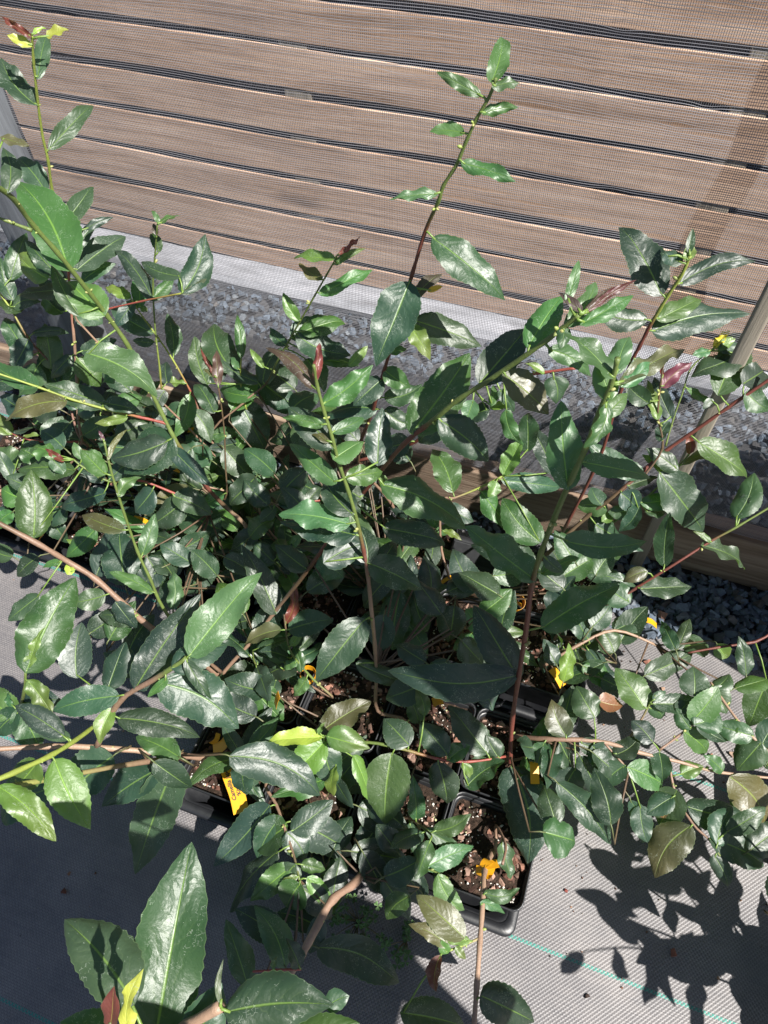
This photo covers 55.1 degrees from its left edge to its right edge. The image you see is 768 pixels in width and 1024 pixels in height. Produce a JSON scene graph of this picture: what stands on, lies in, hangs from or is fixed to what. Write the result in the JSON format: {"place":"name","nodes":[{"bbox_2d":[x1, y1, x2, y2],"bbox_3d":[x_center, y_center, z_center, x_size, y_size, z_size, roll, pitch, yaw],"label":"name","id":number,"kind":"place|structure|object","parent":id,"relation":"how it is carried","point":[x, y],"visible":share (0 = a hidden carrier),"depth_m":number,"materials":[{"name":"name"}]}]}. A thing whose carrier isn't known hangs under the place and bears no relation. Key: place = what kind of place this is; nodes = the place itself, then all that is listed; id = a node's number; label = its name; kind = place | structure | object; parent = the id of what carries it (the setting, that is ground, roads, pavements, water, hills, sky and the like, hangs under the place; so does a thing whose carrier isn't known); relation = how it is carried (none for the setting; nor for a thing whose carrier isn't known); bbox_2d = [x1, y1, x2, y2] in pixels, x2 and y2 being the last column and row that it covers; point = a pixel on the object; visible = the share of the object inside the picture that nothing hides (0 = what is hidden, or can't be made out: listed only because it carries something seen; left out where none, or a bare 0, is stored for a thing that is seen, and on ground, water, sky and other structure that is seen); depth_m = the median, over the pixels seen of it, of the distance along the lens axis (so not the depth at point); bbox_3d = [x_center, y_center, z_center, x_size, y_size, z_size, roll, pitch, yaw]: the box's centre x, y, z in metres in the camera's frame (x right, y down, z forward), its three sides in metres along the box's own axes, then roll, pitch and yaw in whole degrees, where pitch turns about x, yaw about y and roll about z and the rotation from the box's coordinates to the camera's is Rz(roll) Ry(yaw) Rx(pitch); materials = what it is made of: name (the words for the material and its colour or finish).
{"place":"outdoors","nodes":[
{"label":"outdoors","id":0,"kind":"place"},
{"bbox_2d":[0,239,767,673],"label":"ground","id":1,"kind":"structure","parent":0,"point":[546,429],"depth_m":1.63,"materials":[{"name":"grey gravel"}]},
{"bbox_2d":[0,0,767,590],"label":"wall","id":2,"kind":"structure","parent":1,"relation":"on","point":[748,540],"depth_m":0.99,"materials":[{"name":"wood"}]},
{"bbox_2d":[0,402,767,1023],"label":"weed fabric","id":3,"kind":"object","parent":1,"relation":"on","point":[610,916],"visible":0.21,"depth_m":1.06,"materials":[{"name":"grey fabric"}]},
{"bbox_2d":[0,480,301,618],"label":"plant tray","id":4,"kind":"object","parent":3,"relation":"on","point":[12,541],"visible":0.08,"depth_m":1.39,"materials":[{"name":"black plastic"}]},
{"bbox_2d":[0,464,22,532],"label":"nursery pot","id":5,"kind":"object","parent":4,"relation":"in","point":[3,481],"visible":0.14,"depth_m":1.41,"materials":[{"name":"black plastic"}]},
{"bbox_2d":[0,417,55,483],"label":"nursery pot","id":6,"kind":"object","parent":4,"relation":"in","point":[13,440],"visible":0.2,"depth_m":1.48,"materials":[{"name":"black plastic"}]},
{"bbox_2d":[59,430,114,491],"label":"nursery pot","id":7,"kind":"object","parent":4,"relation":"in","point":[74,487],"visible":0.03,"depth_m":1.45,"materials":[{"name":"black plastic"}]},
{"bbox_2d":[0,16,125,481],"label":"camellia plant","id":8,"kind":"object","parent":7,"relation":"in","point":[92,265],"visible":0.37,"depth_m":1.05,"materials":[{"name":"green plant"}]},
{"bbox_2d":[65,484,143,556],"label":"nursery pot","id":9,"kind":"object","parent":4,"relation":"on","point":[77,524],"visible":0.25,"depth_m":1.36,"materials":[{"name":"black plastic"}]},
{"bbox_2d":[99,472,161,494],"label":"nursery pot","id":10,"kind":"object","parent":4,"relation":"in","point":[131,489],"visible":0.05,"depth_m":1.39,"materials":[{"name":"black plastic"}]},
{"bbox_2d":[0,233,159,562],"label":"camellia plant","id":11,"kind":"object","parent":10,"relation":"in","point":[48,347],"visible":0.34,"depth_m":1.21,"materials":[{"name":"green plant"}]},
{"bbox_2d":[133,508,185,586],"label":"nursery pot","id":12,"kind":"object","parent":4,"relation":"in","point":[181,575],"visible":0.04,"depth_m":1.31,"materials":[{"name":"black plastic"}]},
{"bbox_2d":[14,442,282,677],"bbox_3d":[-0.347,0.056,1.143,0.462,0.306,0.350,35,62,23],"label":"camellia plant","id":13,"kind":"object","parent":12,"relation":"in","point":[37,514],"visible":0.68,"depth_m":1.10,"materials":[{"name":"green plant"}]},
{"bbox_2d":[134,516,148,523],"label":"plant label","id":14,"kind":"object","parent":13,"relation":"attached to","point":[144,520],"visible":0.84,"depth_m":1.24,"materials":[{"name":"yellow plastic"}]},
{"bbox_2d":[184,529,255,608],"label":"nursery pot","id":15,"kind":"object","parent":4,"relation":"in","point":[212,592],"visible":0.01,"depth_m":1.30,"materials":[{"name":"black plastic"}]},
{"bbox_2d":[0,134,290,590],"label":"camellia plant","id":16,"kind":"object","parent":15,"relation":"in","point":[54,228],"visible":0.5,"depth_m":0.93,"materials":[{"name":"green plant"}]},
{"bbox_2d":[238,484,292,532],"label":"nursery pot","id":17,"kind":"object","parent":4,"relation":"in","point":[274,488],"visible":0.01,"depth_m":1.39,"materials":[{"name":"black plastic"}]},
{"bbox_2d":[74,211,319,518],"bbox_3d":[-0.283,-0.198,1.159,0.350,0.571,0.224,38,63,24],"label":"camellia plant","id":18,"kind":"object","parent":17,"relation":"in","point":[192,276],"visible":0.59,"depth_m":1.11,"materials":[{"name":"green plant"}]},
{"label":"nursery pot","id":19,"kind":"object","parent":4,"relation":"in","visible":0},
{"bbox_2d":[0,373,246,528],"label":"camellia plant","id":20,"kind":"object","parent":19,"relation":"in","point":[56,435],"visible":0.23,"depth_m":1.17,"materials":[{"name":"green plant"}]},
{"bbox_2d":[180,703,519,936],"bbox_3d":[-0.024,0.405,1.149,0.530,0.047,0.300,16,56,12],"label":"plant tray","id":21,"kind":"object","parent":3,"relation":"on","point":[207,807],"visible":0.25,"depth_m":1.08,"materials":[{"name":"black plastic"}]},
{"bbox_2d":[184,717,285,805],"bbox_3d":[-0.220,0.388,1.126,0.126,0.103,0.126,16,56,12],"label":"nursery pot","id":22,"kind":"object","parent":21,"relation":"in","point":[212,785],"visible":0.16,"depth_m":1.09,"materials":[{"name":"black plastic"}]},
{"bbox_2d":[0,572,319,873],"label":"camellia plant","id":23,"kind":"object","parent":22,"relation":"in","point":[185,644],"visible":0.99,"depth_m":0.85,"materials":[{"name":"green plant"}]},
{"bbox_2d":[213,738,226,752],"bbox_3d":[-0.239,0.343,1.078,0.026,0.023,0.019,-10,55,-6],"label":"plant label","id":24,"kind":"object","parent":23,"relation":"attached to","point":[220,746],"visible":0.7,"depth_m":1.08,"materials":[{"name":"yellow plastic"}]},
{"bbox_2d":[221,769,247,814],"bbox_3d":[-0.210,0.384,1.030,0.024,0.017,0.075,-20,57,-12],"label":"plant label","id":25,"kind":"object","parent":23,"relation":"attached to","point":[238,800],"visible":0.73,"depth_m":1.02,"materials":[{"name":"yellow plastic"}]},
{"bbox_2d":[209,733,219,744],"bbox_3d":[-0.247,0.331,1.074,0.018,0.028,0.012,16,56,12],"label":"plant label","id":26,"kind":"object","parent":22,"relation":"in","point":[216,739],"visible":1,"depth_m":1.07,"materials":[{"name":"yellow plastic"}]},
{"bbox_2d":[226,645,318,729],"bbox_3d":[-0.176,0.287,1.197,0.126,0.103,0.126,16,57,12],"label":"nursery pot","id":27,"kind":"object","parent":21,"relation":"in","point":[290,712],"visible":0.1,"depth_m":1.15,"materials":[{"name":"black plastic"}]},
{"bbox_2d":[0,260,635,710],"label":"camellia plant","id":28,"kind":"object","parent":27,"relation":"in","point":[438,398],"visible":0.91,"depth_m":0.82,"materials":[{"name":"green plant"}]},
{"bbox_2d":[300,665,315,683],"bbox_3d":[-0.116,0.247,1.117,0.026,0.017,0.026,16,56,12],"label":"plant label","id":29,"kind":"object","parent":28,"relation":"attached to","point":[308,667],"visible":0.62,"depth_m":1.12,"materials":[{"name":"orange plastic"}]},
{"bbox_2d":[264,752,367,825],"bbox_3d":[-0.099,0.421,1.100,0.126,0.103,0.126,16,57,12],"label":"nursery pot","id":30,"kind":"object","parent":21,"relation":"in","point":[289,806],"visible":0.11,"depth_m":1.06,"materials":[{"name":"black plastic"}]},
{"bbox_2d":[214,735,398,985],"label":"camellia plant","id":31,"kind":"object","parent":30,"relation":"in","point":[260,828],"visible":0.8,"depth_m":0.94,"materials":[{"name":"green plant"}]},
{"bbox_2d":[296,663,390,755],"bbox_3d":[-0.056,0.321,1.170,0.126,0.103,0.126,16,57,13],"label":"nursery pot","id":32,"kind":"object","parent":21,"relation":"in","point":[350,681],"visible":0.57,"depth_m":1.15,"materials":[{"name":"black plastic"}]},
{"bbox_2d":[350,772,449,875],"bbox_3d":[0.021,0.455,1.073,0.126,0.103,0.126,16,56,12],"label":"nursery pot","id":33,"kind":"object","parent":21,"relation":"in","point":[436,809],"visible":0.15,"depth_m":1.05,"materials":[{"name":"black plastic"}]},
{"bbox_2d":[253,704,470,973],"bbox_3d":[0.008,0.450,0.960,0.148,0.141,0.383,24,59,17],"label":"camellia plant","id":34,"kind":"object","parent":33,"relation":"in","point":[391,873],"visible":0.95,"depth_m":0.95,"materials":[{"name":"green plant"}]},
{"bbox_2d":[432,697,443,706],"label":"plant label","id":35,"kind":"object","parent":34,"relation":"attached to","point":[435,701],"visible":0.72,"depth_m":1.05,"materials":[{"name":"yellow plastic"}]},
{"bbox_2d":[376,695,475,777],"bbox_3d":[0.065,0.355,1.143,0.126,0.103,0.126,15,56,12],"label":"nursery pot","id":36,"kind":"object","parent":21,"relation":"in","point":[438,715],"visible":0.35,"depth_m":1.11,"materials":[{"name":"black plastic"}]},
{"bbox_2d":[224,672,505,833],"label":"camellia plant","id":37,"kind":"object","parent":36,"relation":"in","point":[383,781],"visible":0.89,"depth_m":0.97,"materials":[{"name":"green plant"}]},
{"bbox_2d":[274,692,279,707],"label":"plant label","id":38,"kind":"object","parent":37,"relation":"attached to","point":[277,698],"visible":1,"depth_m":1.05,"materials":[{"name":"yellow plastic"}]},
{"bbox_2d":[265,343,497,731],"bbox_3d":[0.010,0.062,0.909,0.286,0.669,0.243,-3,55,-1],"label":"camellia plant","id":39,"kind":"object","parent":36,"relation":"in","point":[391,577],"visible":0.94,"depth_m":0.81,"materials":[{"name":"green plant"}]},
{"bbox_2d":[432,791,533,911],"bbox_3d":[0.142,0.489,1.046,0.126,0.103,0.126,16,56,12],"label":"nursery pot","id":40,"kind":"object","parent":21,"relation":"in","point":[477,832],"visible":0.59,"depth_m":1.01,"materials":[{"name":"black plastic"}]},
{"bbox_2d":[400,824,533,1023],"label":"camellia plant","id":41,"kind":"object","parent":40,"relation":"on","point":[442,927],"visible":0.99,"depth_m":0.87,"materials":[{"name":"green plant"}]},
{"bbox_2d":[476,858,498,878],"bbox_3d":[0.133,0.459,0.950,0.030,0.029,0.022,-34,61,-21],"label":"plant label","id":42,"kind":"object","parent":41,"relation":"attached to","point":[490,866],"visible":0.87,"depth_m":0.95,"materials":[{"name":"yellow plastic"}]},
{"bbox_2d":[460,708,558,804],"bbox_3d":[0.186,0.389,1.117,0.126,0.103,0.126,15,56,12],"label":"nursery pot","id":43,"kind":"object","parent":21,"relation":"in","point":[495,723],"visible":0.22,"depth_m":1.11,"materials":[{"name":"black plastic"}]},
{"bbox_2d":[388,333,767,886],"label":"camellia plant","id":44,"kind":"object","parent":43,"relation":"in","point":[535,812],"visible":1,"depth_m":0.94,"materials":[{"name":"green plant"}]},
{"bbox_2d":[529,761,538,783],"bbox_3d":[0.205,0.348,1.006,0.012,0.011,0.045,0,55,1],"label":"plant label","id":45,"kind":"object","parent":44,"relation":"attached to","point":[534,772],"visible":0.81,"depth_m":1.00,"materials":[{"name":"yellow plastic"}]},
{"bbox_2d":[599,692,622,711],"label":"dry leaf","id":46,"kind":"object","parent":44,"relation":"on","point":[610,703],"visible":1,"depth_m":0.99,"materials":[{"name":"plant"}]},
{"bbox_2d":[329,893,392,970],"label":"clover weed","id":47,"kind":"object","parent":3,"relation":"on","point":[336,919],"visible":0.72,"depth_m":1.03,"materials":[{"name":"green plant"}]},
{"bbox_2d":[13,579,767,1015],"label":"soil crumbs","id":48,"kind":"object","parent":3,"relation":"on","point":[541,859],"visible":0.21,"depth_m":1.08,"materials":[{"name":"brown soil"}]},
{"bbox_2d":[381,919,413,969],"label":"clover weed","id":49,"kind":"object","parent":3,"relation":"on","point":[406,928],"visible":0.98,"depth_m":1.01,"materials":[{"name":"green plant"}]},
{"bbox_2d":[280,535,586,729],"bbox_3d":[0.096,0.172,1.312,0.545,0.047,0.300,16,56,12],"label":"plant tray","id":50,"kind":"object","parent":3,"relation":"on","point":[527,709],"visible":0.09,"depth_m":1.25,"materials":[{"name":"black plastic"}]},
{"bbox_2d":[298,562,361,635],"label":"nursery pot","id":51,"kind":"object","parent":50,"relation":"in","point":[326,604],"visible":0.21,"depth_m":1.24,"materials":[{"name":"black plastic"}]},
{"bbox_2d":[151,442,380,623],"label":"camellia plant","id":52,"kind":"object","parent":51,"relation":"in","point":[205,563],"visible":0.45,"depth_m":1.16,"materials":[{"name":"green plant"}]},
{"bbox_2d":[305,504,389,539],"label":"nursery pot","id":53,"kind":"object","parent":50,"relation":"in","point":[386,510],"visible":0.06,"depth_m":1.34,"materials":[{"name":"black plastic"}]},
{"bbox_2d":[185,236,428,526],"bbox_3d":[-0.134,-0.159,1.123,0.455,0.581,0.296,16,56,12],"label":"camellia plant","id":54,"kind":"object","parent":53,"relation":"in","point":[215,355],"visible":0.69,"depth_m":1.07,"materials":[{"name":"green plant"}]},
{"bbox_2d":[348,579,398,657],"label":"nursery pot","id":55,"kind":"object","parent":50,"relation":"in","point":[358,609],"visible":0.06,"depth_m":1.24,"materials":[{"name":"black plastic"}]},
{"bbox_2d":[217,363,446,657],"bbox_3d":[-0.083,-0.009,1.219,0.263,0.249,0.541,-39,63,-23],"label":"camellia plant","id":56,"kind":"object","parent":55,"relation":"in","point":[251,426],"visible":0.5,"depth_m":1.20,"materials":[{"name":"green plant"}]},
{"bbox_2d":[381,512,457,579],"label":"nursery pot","id":57,"kind":"object","parent":50,"relation":"in","point":[449,541],"visible":0.11,"depth_m":1.30,"materials":[{"name":"black plastic"}]},
{"bbox_2d":[327,37,575,564],"bbox_3d":[0.069,-0.150,0.955,0.312,0.836,0.151,1,55,2],"label":"camellia plant","id":58,"kind":"object","parent":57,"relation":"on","point":[397,319],"visible":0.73,"depth_m":0.80,"materials":[{"name":"green plant"}]},
{"bbox_2d":[426,589,481,662],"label":"nursery pot","id":59,"kind":"object","parent":50,"relation":"in","point":[442,645],"visible":0.12,"depth_m":1.20,"materials":[{"name":"black plastic"}]},
{"bbox_2d":[430,413,614,666],"bbox_3d":[0.173,0.059,1.135,0.265,0.298,0.330,-31,60,-19],"label":"camellia plant","id":60,"kind":"object","parent":59,"relation":"in","point":[520,523],"visible":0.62,"depth_m":1.10,"materials":[{"name":"green plant"}]},
{"bbox_2d":[441,575,450,583],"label":"plant label","id":61,"kind":"object","parent":60,"relation":"attached to","point":[444,580],"visible":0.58,"depth_m":1.17,"materials":[{"name":"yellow plastic"}]},
{"bbox_2d":[516,593,525,610],"bbox_3d":[0.211,0.144,1.177,0.029,0.022,0.028,16,56,12],"label":"plant label","id":62,"kind":"object","parent":60,"relation":"attached to","point":[520,604],"visible":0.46,"depth_m":1.18,"materials":[{"name":"orange plastic"}]},
{"bbox_2d":[506,610,578,706],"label":"nursery pot","id":63,"kind":"object","parent":50,"relation":"in","point":[536,686],"visible":0.35,"depth_m":1.18,"materials":[{"name":"black plastic"}]},
{"bbox_2d":[537,473,767,697],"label":"camellia plant","id":64,"kind":"object","parent":63,"relation":"in","point":[585,660],"visible":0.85,"depth_m":1.06,"materials":[{"name":"green plant"}]},
{"bbox_2d":[549,667,565,687],"bbox_3d":[0.252,0.240,1.069,0.013,0.011,0.028,-30,59,-18],"label":"plant label","id":65,"kind":"object","parent":64,"relation":"attached to","point":[554,672],"visible":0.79,"depth_m":1.07,"materials":[{"name":"yellow plastic"}]},
{"bbox_2d":[646,618,656,628],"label":"plant label","id":66,"kind":"object","parent":64,"relation":"attached to","point":[652,622],"visible":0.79,"depth_m":1.16,"materials":[{"name":"yellow plastic"}]},
{"bbox_2d":[517,549,595,615],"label":"nursery pot","id":67,"kind":"object","parent":50,"relation":"in","point":[538,607],"visible":0.15,"depth_m":1.25,"materials":[{"name":"black plastic"}]},
{"bbox_2d":[542,227,767,586],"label":"camellia plant","id":68,"kind":"object","parent":67,"relation":"in","point":[680,497],"visible":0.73,"depth_m":0.97,"materials":[{"name":"green plant"}]},
{"bbox_2d":[671,948,676,956],"bbox_3d":[0.402,0.611,1.022,0.008,0.007,0.010,-1,55,0],"label":"bark chip","id":69,"kind":"object","parent":3,"relation":"on","point":[673,952],"visible":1,"depth_m":1.02,"materials":[{"name":"brown wood"}]},
{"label":"nursery pot","id":70,"kind":"object","parent":3,"relation":"on","visible":0},
{"bbox_2d":[688,634,767,858],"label":"camellia plant","id":71,"kind":"object","parent":70,"relation":"in","point":[750,752],"visible":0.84,"depth_m":0.99,"materials":[{"name":"green plant"}]},
{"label":"nursery pot","id":72,"kind":"object","parent":3,"relation":"on","visible":0},
{"bbox_2d":[763,876,767,914],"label":"camellia plant","id":73,"kind":"object","parent":72,"relation":"in","point":[766,888],"visible":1,"depth_m":0.88,"materials":[{"name":"green plant"}]},
{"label":"nursery pot","id":74,"kind":"object","parent":3,"relation":"on","visible":0},
{"bbox_2d":[60,842,359,1023],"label":"camellia plant","id":75,"kind":"object","parent":74,"relation":"in","point":[150,973],"visible":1,"depth_m":0.46,"materials":[{"name":"green plant"}]},
{"bbox_2d":[0,223,767,412],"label":"concrete footing","id":76,"kind":"object","parent":1,"relation":"on","point":[342,296],"visible":0.13,"depth_m":1.81,"materials":[{"name":"grey concrete"}]},
{"bbox_2d":[0,0,767,369],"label":"slat fence","id":77,"kind":"object","parent":76,"relation":"on","point":[416,76],"visible":0.45,"depth_m":1.48,"materials":[{"name":"brown wood"}]},
{"bbox_2d":[657,610,667,619],"bbox_3d":[0.499,0.186,1.319,0.014,0.019,0.022,-8,55,-4],"label":"bark chip","id":78,"kind":"object","parent":1,"relation":"on","point":[662,615],"visible":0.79,"depth_m":1.31,"materials":[{"name":"brown wood"}]}
]}

